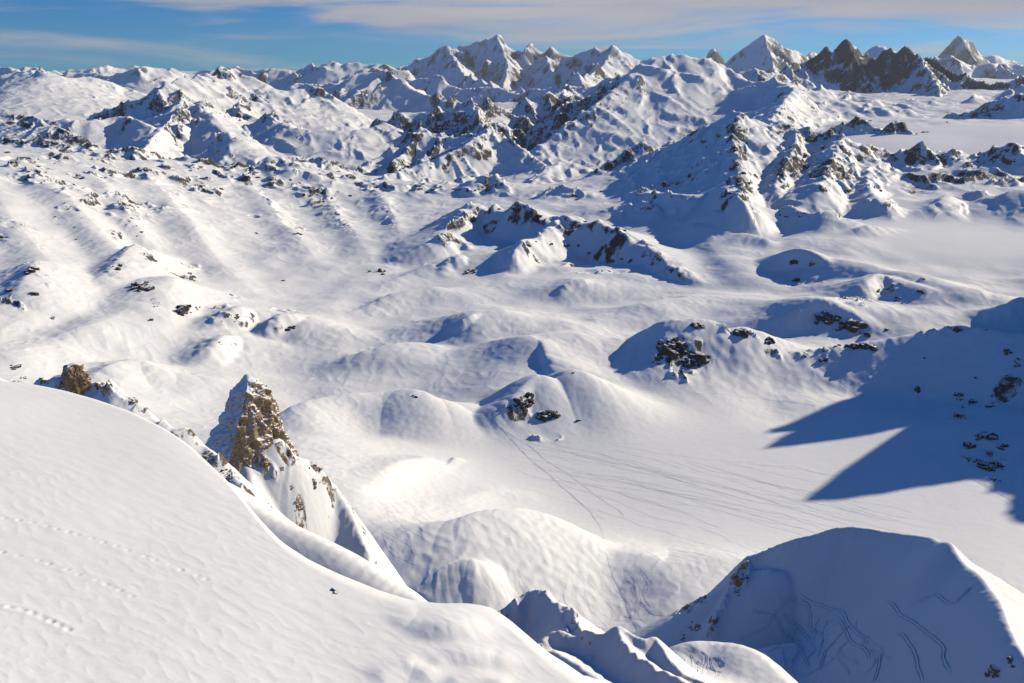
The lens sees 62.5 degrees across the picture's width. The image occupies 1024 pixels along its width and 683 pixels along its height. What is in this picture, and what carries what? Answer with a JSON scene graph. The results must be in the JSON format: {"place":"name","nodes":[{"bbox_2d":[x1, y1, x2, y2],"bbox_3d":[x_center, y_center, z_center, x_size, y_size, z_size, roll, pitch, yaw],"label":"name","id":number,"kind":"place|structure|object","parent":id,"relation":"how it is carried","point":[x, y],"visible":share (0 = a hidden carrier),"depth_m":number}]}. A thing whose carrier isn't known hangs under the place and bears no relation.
{"place":"outdoors","nodes":[
{"label":"outdoors","id":0,"kind":"place"},
{"bbox_2d":[0,260,95,320],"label":"hill","id":1,"kind":"structure","parent":0,"point":[55,286],"depth_m":2007.88},
{"bbox_2d":[23,266,39,274],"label":"rock outcrop","id":2,"kind":"object","parent":1,"relation":"on","point":[33,269],"visible":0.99,"depth_m":2055.01},
{"bbox_2d":[0,164,132,265],"bbox_3d":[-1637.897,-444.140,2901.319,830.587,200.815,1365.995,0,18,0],"label":"hill","id":3,"kind":"structure","parent":0,"point":[26,234],"depth_m":2775.86},
{"bbox_2d":[0,66,146,120],"bbox_3d":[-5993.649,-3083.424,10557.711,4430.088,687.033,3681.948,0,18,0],"label":"mountain","id":4,"kind":"structure","parent":0,"point":[40,92],"depth_m":10263.00},
{"bbox_2d":[12,314,151,359],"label":"hill","id":5,"kind":"structure","parent":0,"point":[63,340],"depth_m":1827.31},
{"bbox_2d":[87,170,165,251],"bbox_3d":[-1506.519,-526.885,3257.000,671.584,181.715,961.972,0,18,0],"label":"hill","id":6,"kind":"structure","parent":0,"point":[116,202],"depth_m":3109.25},
{"bbox_2d":[93,244,187,276],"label":"hill","id":7,"kind":"structure","parent":0,"point":[134,254],"depth_m":2526.18},
{"bbox_2d":[87,359,210,385],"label":"hill","id":8,"kind":"structure","parent":0,"point":[128,371],"depth_m":1720.58},
{"bbox_2d":[106,271,222,322],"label":"hill","id":9,"kind":"structure","parent":0,"point":[127,302],"depth_m":2111.17},
{"bbox_2d":[129,281,154,291],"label":"rock outcrop","id":10,"kind":"object","parent":9,"relation":"on","point":[139,286],"visible":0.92,"depth_m":2149.47},
{"bbox_2d":[0,112,362,205],"bbox_3d":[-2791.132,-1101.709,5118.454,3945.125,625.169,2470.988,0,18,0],"label":"mountain ridge","id":11,"kind":"structure","parent":0,"point":[28,131],"depth_m":4502.37},
{"bbox_2d":[137,167,250,285],"bbox_3d":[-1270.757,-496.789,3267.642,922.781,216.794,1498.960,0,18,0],"label":"hill","id":12,"kind":"structure","parent":0,"point":[198,240],"depth_m":3103.70},
{"bbox_2d":[0,61,415,91],"bbox_3d":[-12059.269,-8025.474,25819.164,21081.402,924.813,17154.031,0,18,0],"label":"mountain range","id":13,"kind":"structure","parent":0,"point":[140,79],"depth_m":21270.72},
{"bbox_2d":[43,66,406,169],"bbox_3d":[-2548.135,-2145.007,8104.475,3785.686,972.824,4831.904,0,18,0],"label":"mountain","id":14,"kind":"structure","parent":0,"point":[221,115],"depth_m":7197.17},
{"bbox_2d":[182,331,297,360],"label":"hill","id":15,"kind":"structure","parent":0,"point":[205,348],"depth_m":1973.88},
{"bbox_2d":[192,300,318,333],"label":"hill","id":16,"kind":"structure","parent":0,"point":[221,319],"depth_m":2107.52},
{"bbox_2d":[237,173,326,263],"bbox_3d":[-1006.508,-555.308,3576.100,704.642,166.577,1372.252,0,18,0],"label":"hill","id":17,"kind":"structure","parent":0,"point":[280,224],"depth_m":3517.82},
{"bbox_2d":[0,381,591,682],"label":"snow slope","id":18,"kind":"structure","parent":0,"point":[135,548],"depth_m":85.36},
{"bbox_2d":[0,374,283,515],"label":"rocky rib","id":19,"kind":"object","parent":18,"relation":"on","point":[118,397],"visible":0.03,"depth_m":268.10},
{"bbox_2d":[39,377,47,385],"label":"rock outcrop","id":20,"kind":"object","parent":19,"relation":"on","point":[42,381],"visible":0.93,"depth_m":270.01},
{"bbox_2d":[55,381,63,388],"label":"rock outcrop","id":21,"kind":"object","parent":19,"relation":"on","point":[61,384],"visible":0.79,"depth_m":267.31},
{"bbox_2d":[61,362,91,394],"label":"rock tower","id":22,"kind":"structure","parent":19,"relation":"on","point":[76,378],"depth_m":266.82},
{"bbox_2d":[100,384,112,396],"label":"rock outcrop","id":23,"kind":"object","parent":19,"relation":"on","point":[105,389],"visible":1,"depth_m":267.41},
{"bbox_2d":[126,397,137,403],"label":"rock outcrop","id":24,"kind":"object","parent":19,"relation":"on","point":[130,401],"visible":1,"depth_m":268.70},
{"bbox_2d":[203,450,217,466],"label":"rock outcrop","id":25,"kind":"object","parent":19,"relation":"on","point":[210,462],"visible":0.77,"depth_m":267.83},
{"bbox_2d":[220,468,235,482],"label":"rock outcrop","id":26,"kind":"object","parent":19,"relation":"on","point":[226,474],"visible":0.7,"depth_m":263.81},
{"bbox_2d":[240,438,406,585],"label":"snow ridge","id":27,"kind":"structure","parent":0,"point":[328,512],"depth_m":460.55},
{"bbox_2d":[205,374,298,472],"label":"rock pinnacle","id":28,"kind":"object","parent":27,"relation":"on","point":[248,428],"visible":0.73,"depth_m":450.14},
{"bbox_2d":[257,460,271,467],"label":"rock outcrop","id":29,"kind":"object","parent":27,"relation":"on","point":[261,463],"visible":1,"depth_m":451.88},
{"bbox_2d":[295,498,304,510],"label":"rock outcrop","id":30,"kind":"object","parent":27,"relation":"on","point":[298,505],"visible":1,"depth_m":452.26},
{"bbox_2d":[309,464,322,472],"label":"rock outcrop","id":31,"kind":"object","parent":27,"relation":"on","point":[318,468],"visible":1,"depth_m":469.23},
{"bbox_2d":[312,478,320,488],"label":"rock outcrop","id":32,"kind":"object","parent":27,"relation":"on","point":[314,483],"visible":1,"depth_m":462.47},
{"bbox_2d":[315,322,358,342],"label":"hill","id":33,"kind":"structure","parent":0,"point":[328,332],"depth_m":2140.76},
{"bbox_2d":[306,172,368,250],"bbox_3d":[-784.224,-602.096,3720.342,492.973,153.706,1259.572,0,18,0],"label":"hill","id":34,"kind":"structure","parent":0,"point":[334,214],"depth_m":3819.70},
{"bbox_2d":[332,343,401,374],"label":"hill","id":35,"kind":"structure","parent":0,"point":[382,359],"depth_m":1933.03},
{"bbox_2d":[283,69,461,111],"bbox_3d":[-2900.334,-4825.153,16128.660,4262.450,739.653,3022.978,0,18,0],"label":"mountain","id":36,"kind":"structure","parent":0,"point":[385,89],"depth_m":15495.74},
{"bbox_2d":[366,186,405,240],"bbox_3d":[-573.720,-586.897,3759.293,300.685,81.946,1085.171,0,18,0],"label":"hill","id":37,"kind":"structure","parent":0,"point":[390,215],"depth_m":3814.90},
{"bbox_2d":[280,389,492,434],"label":"hill","id":38,"kind":"structure","parent":0,"point":[401,410],"depth_m":1531.98},
{"bbox_2d":[289,435,507,611],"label":"hill","id":39,"kind":"structure","parent":0,"point":[341,461],"depth_m":1186.06},
{"bbox_2d":[357,287,452,312],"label":"hill","id":40,"kind":"structure","parent":0,"point":[398,300],"depth_m":2488.12},
{"bbox_2d":[442,456,469,475],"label":"hill","id":41,"kind":"structure","parent":0,"point":[456,465],"depth_m":1392.99},
{"bbox_2d":[393,239,527,281],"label":"hill","id":42,"kind":"structure","parent":0,"point":[459,263],"depth_m":2855.71},
{"bbox_2d":[465,269,475,273],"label":"rock outcrop","id":43,"kind":"object","parent":42,"relation":"on","point":[472,270],"visible":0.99,"depth_m":2821.40},
{"bbox_2d":[355,126,593,193],"bbox_3d":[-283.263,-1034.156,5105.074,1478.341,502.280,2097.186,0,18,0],"label":"mountain","id":44,"kind":"structure","parent":0,"point":[487,158],"depth_m":4874.17},
{"bbox_2d":[401,34,589,103],"bbox_3d":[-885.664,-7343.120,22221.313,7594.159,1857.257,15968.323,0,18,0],"label":"mountain massif","id":45,"kind":"structure","parent":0,"point":[495,68],"depth_m":25383.81},
{"bbox_2d":[369,74,628,144],"bbox_3d":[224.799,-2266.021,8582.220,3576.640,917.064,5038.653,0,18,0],"label":"mountain","id":46,"kind":"structure","parent":0,"point":[521,120],"depth_m":7508.84},
{"bbox_2d":[413,309,584,346],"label":"hill","id":47,"kind":"structure","parent":0,"point":[510,323],"depth_m":2120.23},
{"bbox_2d":[379,508,634,604],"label":"hill","id":48,"kind":"structure","parent":0,"point":[456,556],"depth_m":976.19},
{"bbox_2d":[0,71,1023,632],"bbox_3d":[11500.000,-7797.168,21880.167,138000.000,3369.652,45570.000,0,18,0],"label":"snow valley","id":49,"kind":"structure","parent":0,"point":[864,439],"depth_m":1893.32},
{"bbox_2d":[10,364,20,369],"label":"rock outcrop","id":50,"kind":"object","parent":49,"relation":"on","point":[15,367],"visible":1,"depth_m":1603.84},
{"bbox_2d":[173,304,191,315],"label":"rock outcrop","id":51,"kind":"object","parent":49,"relation":"on","point":[182,310],"visible":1,"depth_m":2090.96},
{"bbox_2d":[188,272,195,281],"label":"rock outcrop","id":52,"kind":"object","parent":49,"relation":"on","point":[191,276],"visible":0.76,"depth_m":2560.98},
{"bbox_2d":[285,325,295,330],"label":"rock outcrop","id":53,"kind":"object","parent":49,"relation":"on","point":[289,328],"visible":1,"depth_m":2127.05},
{"bbox_2d":[512,392,534,408],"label":"rock outcrop","id":54,"kind":"object","parent":49,"relation":"on","point":[522,401],"visible":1,"depth_m":1580.31},
{"bbox_2d":[491,418,605,544],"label":"ski track","id":55,"kind":"structure","parent":49,"relation":"on","point":[555,480],"depth_m":1377.49},
{"bbox_2d":[503,428,624,545],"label":"ski track","id":56,"kind":"structure","parent":49,"relation":"on","point":[577,481],"depth_m":1374.51},
{"bbox_2d":[551,510,606,529],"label":"ski track","id":57,"kind":"structure","parent":49,"relation":"on","point":[574,515],"depth_m":1262.45},
{"bbox_2d":[652,356,662,364],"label":"rock outcrop","id":58,"kind":"object","parent":49,"relation":"on","point":[658,359],"visible":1,"depth_m":1823.22},
{"bbox_2d":[656,336,688,356],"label":"rock outcrop","id":59,"kind":"object","parent":49,"relation":"on","point":[669,347],"visible":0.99,"depth_m":1845.48},
{"bbox_2d":[362,436,985,631],"bbox_3d":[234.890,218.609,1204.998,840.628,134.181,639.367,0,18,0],"label":"ski marks","id":60,"kind":"object","parent":49,"relation":"on","point":[577,608],"visible":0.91,"depth_m":1285.91},
{"bbox_2d":[679,351,709,367],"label":"rock outcrop","id":61,"kind":"object","parent":49,"relation":"on","point":[696,359],"visible":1,"depth_m":1822.00},
{"bbox_2d":[690,322,704,328],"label":"rock outcrop","id":62,"kind":"object","parent":49,"relation":"on","point":[697,325],"visible":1,"depth_m":1893.75},
{"bbox_2d":[683,392,822,407],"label":"ski track","id":63,"kind":"structure","parent":49,"relation":"on","point":[744,397],"depth_m":1740.43},
{"bbox_2d":[859,332,870,337],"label":"rock outcrop","id":64,"kind":"object","parent":49,"relation":"on","point":[867,334],"visible":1,"depth_m":2076.01},
{"bbox_2d":[0,0,1023,71],"label":"sky","id":65,"kind":"structure","parent":0,"point":[58,35]},
{"bbox_2d":[448,333,608,380],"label":"hill","id":66,"kind":"structure","parent":0,"point":[516,358],"depth_m":1893.41},
{"bbox_2d":[381,201,707,285],"bbox_3d":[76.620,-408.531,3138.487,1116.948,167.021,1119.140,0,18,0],"label":"mountain ridge","id":67,"kind":"structure","parent":0,"point":[446,236],"depth_m":3073.84},
{"bbox_2d":[352,454,752,615],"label":"hill","id":68,"kind":"structure","parent":0,"point":[707,572],"depth_m":1183.44},
{"bbox_2d":[604,547,637,629],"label":"ski track","id":69,"kind":"structure","parent":68,"relation":"on","point":[619,590],"depth_m":987.94},
{"bbox_2d":[538,277,634,299],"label":"hill","id":70,"kind":"structure","parent":0,"point":[611,289],"depth_m":2579.09},
{"bbox_2d":[529,384,645,424],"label":"hill","id":71,"kind":"structure","parent":0,"point":[567,402],"depth_m":1602.51},
{"bbox_2d":[535,409,560,421],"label":"rock outcrop","id":72,"kind":"object","parent":71,"relation":"on","point":[545,415],"visible":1,"depth_m":1565.16},
{"bbox_2d":[534,45,655,89],"bbox_3d":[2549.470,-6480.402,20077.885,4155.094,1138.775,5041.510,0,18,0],"label":"mountain","id":73,"kind":"structure","parent":0,"point":[594,66],"depth_m":20489.22},
{"bbox_2d":[498,589,731,682],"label":"snowy crag","id":74,"kind":"structure","parent":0,"point":[617,654],"depth_m":268.69},
{"bbox_2d":[595,291,737,328],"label":"hill","id":75,"kind":"structure","parent":0,"point":[649,313],"depth_m":2305.66},
{"bbox_2d":[663,319,683,337],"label":"hill","id":76,"kind":"structure","parent":0,"point":[675,326],"depth_m":1907.28},
{"bbox_2d":[706,48,724,64],"bbox_3d":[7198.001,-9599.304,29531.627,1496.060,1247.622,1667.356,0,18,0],"label":"mountain","id":77,"kind":"structure","parent":0,"point":[715,55],"depth_m":29268.58},
{"bbox_2d":[682,223,780,287],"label":"hill","id":78,"kind":"structure","parent":0,"point":[717,251],"depth_m":2909.39},
{"bbox_2d":[716,327,814,377],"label":"hill","id":79,"kind":"structure","parent":0,"point":[753,354],"depth_m":1859.81},
{"bbox_2d":[732,328,748,337],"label":"rock outcrop","id":80,"kind":"object","parent":79,"relation":"on","point":[741,333],"visible":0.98,"depth_m":1887.75},
{"bbox_2d":[764,336,775,344],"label":"rock outcrop","id":81,"kind":"object","parent":79,"relation":"on","point":[768,338],"visible":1,"depth_m":1899.31},
{"bbox_2d":[724,34,816,72],"bbox_3d":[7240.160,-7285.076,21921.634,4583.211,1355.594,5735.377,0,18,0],"label":"mountain","id":82,"kind":"structure","parent":0,"point":[766,53],"depth_m":21685.53},
{"bbox_2d":[520,53,1023,166],"bbox_3d":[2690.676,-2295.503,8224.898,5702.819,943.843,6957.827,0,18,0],"label":"mountain","id":83,"kind":"structure","parent":0,"point":[660,101],"depth_m":6577.32},
{"bbox_2d":[538,110,1023,244],"bbox_3d":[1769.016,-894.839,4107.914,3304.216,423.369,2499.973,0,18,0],"label":"mountain","id":84,"kind":"structure","parent":0,"point":[699,170],"depth_m":3776.66},
{"bbox_2d":[758,248,851,267],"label":"hill","id":85,"kind":"structure","parent":0,"point":[802,256],"depth_m":2686.01},
{"bbox_2d":[790,259,797,264],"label":"rock outcrop","id":86,"kind":"object","parent":85,"relation":"on","point":[793,261],"visible":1,"depth_m":2684.25},
{"bbox_2d":[742,296,901,330],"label":"hill","id":87,"kind":"structure","parent":0,"point":[787,312],"depth_m":2152.55},
{"bbox_2d":[814,310,841,324],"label":"rock outcrop","id":88,"kind":"object","parent":87,"relation":"on","point":[825,317],"visible":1,"depth_m":2131.70},
{"bbox_2d":[836,318,868,332],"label":"rock outcrop","id":89,"kind":"object","parent":87,"relation":"on","point":[852,325],"visible":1,"depth_m":2102.43},
{"bbox_2d":[632,526,1023,682],"bbox_3d":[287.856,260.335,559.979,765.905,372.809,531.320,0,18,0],"label":"snow dome","id":90,"kind":"structure","parent":0,"point":[858,574],"depth_m":455.55},
{"bbox_2d":[689,621,700,630],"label":"rock outcrop","id":91,"kind":"object","parent":90,"relation":"on","point":[697,627],"visible":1,"depth_m":525.00},
{"bbox_2d":[735,591,799,640],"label":"ski track","id":92,"kind":"structure","parent":90,"relation":"on","point":[761,630],"depth_m":506.87},
{"bbox_2d":[748,608,811,669],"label":"ski track","id":93,"kind":"structure","parent":90,"relation":"on","point":[787,637],"depth_m":502.35},
{"bbox_2d":[669,618,892,681],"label":"ski marks","id":94,"kind":"object","parent":90,"relation":"on","point":[791,661],"visible":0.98,"depth_m":435.55},
{"bbox_2d":[780,611,810,641],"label":"ski track","id":95,"kind":"structure","parent":90,"relation":"on","point":[792,622],"depth_m":502.53},
{"bbox_2d":[792,600,822,634],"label":"ski track","id":96,"kind":"structure","parent":90,"relation":"on","point":[808,613],"depth_m":502.29},
{"bbox_2d":[817,623,850,671],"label":"ski track","id":97,"kind":"structure","parent":90,"relation":"on","point":[832,643],"depth_m":458.61},
{"bbox_2d":[797,591,873,643],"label":"ski track","id":98,"kind":"structure","parent":90,"relation":"on","point":[830,610],"depth_m":487.22},
{"bbox_2d":[835,617,870,661],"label":"ski track","id":99,"kind":"structure","parent":90,"relation":"on","point":[854,643],"depth_m":448.76},
{"bbox_2d":[870,654,880,682],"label":"ski track","id":100,"kind":"structure","parent":90,"relation":"on","point":[879,659],"depth_m":416.20},
{"bbox_2d":[894,633,923,682],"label":"ski track","id":101,"kind":"structure","parent":90,"relation":"on","point":[908,646],"depth_m":404.21},
{"bbox_2d":[877,601,951,676],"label":"ski track","id":102,"kind":"structure","parent":90,"relation":"on","point":[924,630],"depth_m":410.80},
{"bbox_2d":[908,586,976,605],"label":"ski track","id":103,"kind":"structure","parent":90,"relation":"on","point":[944,600],"depth_m":422.24},
{"bbox_2d":[984,664,999,677],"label":"rock outcrop","id":104,"kind":"object","parent":90,"relation":"on","point":[995,670],"visible":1,"depth_m":361.31},
{"bbox_2d":[1006,656,1014,667],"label":"rock outcrop","id":105,"kind":"object","parent":90,"relation":"on","point":[1009,659],"visible":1,"depth_m":358.79},
{"bbox_2d":[827,278,921,302],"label":"hill","id":106,"kind":"structure","parent":0,"point":[859,287],"depth_m":2356.50},
{"bbox_2d":[778,325,1023,403],"bbox_3d":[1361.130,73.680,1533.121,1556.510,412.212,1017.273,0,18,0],"label":"hillside","id":107,"kind":"structure","parent":0,"point":[951,364],"depth_m":1810.19},
{"bbox_2d":[834,343,877,350],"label":"rock outcrop","id":108,"kind":"object","parent":107,"relation":"on","point":[865,346],"visible":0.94,"depth_m":1876.05},
{"bbox_2d":[952,327,963,332],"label":"rock outcrop","id":109,"kind":"object","parent":107,"relation":"on","point":[957,329],"visible":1,"depth_m":1852.83},
{"bbox_2d":[954,392,963,400],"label":"rock outcrop","id":110,"kind":"object","parent":107,"relation":"on","point":[959,394],"visible":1,"depth_m":1725.68},
{"bbox_2d":[963,442,975,448],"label":"rock outcrop","id":111,"kind":"object","parent":107,"relation":"on","point":[968,445],"visible":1,"depth_m":1503.08},
{"bbox_2d":[968,399,977,404],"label":"rock outcrop","id":112,"kind":"object","parent":107,"relation":"on","point":[971,401],"visible":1,"depth_m":1700.72},
{"bbox_2d":[975,431,998,439],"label":"rock outcrop","id":113,"kind":"object","parent":107,"relation":"on","point":[991,435],"visible":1,"depth_m":1526.06},
{"bbox_2d":[976,461,1004,471],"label":"rock outcrop","id":114,"kind":"object","parent":107,"relation":"on","point":[990,466],"visible":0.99,"depth_m":1433.73},
{"bbox_2d":[996,443,1008,449],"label":"rock outcrop","id":115,"kind":"object","parent":107,"relation":"on","point":[1002,446],"visible":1,"depth_m":1497.37},
{"bbox_2d":[1003,349,1012,355],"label":"rock outcrop","id":116,"kind":"object","parent":107,"relation":"on","point":[1006,351],"visible":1,"depth_m":1776.09},
{"bbox_2d":[799,39,1023,96],"bbox_3d":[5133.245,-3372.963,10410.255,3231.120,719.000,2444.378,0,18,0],"label":"mountain","id":117,"kind":"structure","parent":0,"point":[846,65],"depth_m":10663.19},
{"bbox_2d":[801,264,1023,306],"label":"hill","id":118,"kind":"structure","parent":0,"point":[954,292],"depth_m":2368.38},
{"bbox_2d":[863,45,1023,76],"bbox_3d":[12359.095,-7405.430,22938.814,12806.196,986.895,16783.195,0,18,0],"label":"mountain","id":119,"kind":"structure","parent":0,"point":[1014,67],"depth_m":20580.40},
{"bbox_2d":[938,35,989,65],"bbox_3d":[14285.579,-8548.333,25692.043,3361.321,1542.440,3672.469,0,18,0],"label":"mountain","id":120,"kind":"structure","parent":0,"point":[958,47],"depth_m":25696.53},
{"bbox_2d":[933,55,1016,78],"bbox_3d":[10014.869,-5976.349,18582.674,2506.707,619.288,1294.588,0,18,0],"label":"mountain","id":121,"kind":"structure","parent":0,"point":[950,63],"depth_m":18374.92},
{"bbox_2d":[943,93,1023,118],"bbox_3d":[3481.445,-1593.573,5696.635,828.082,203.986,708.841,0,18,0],"label":"mountain ridge","id":122,"kind":"structure","parent":0,"point":[1013,106],"depth_m":5642.24},
{"bbox_2d":[978,300,1023,322],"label":"hill","id":123,"kind":"structure","parent":0,"point":[1014,311],"depth_m":2091.05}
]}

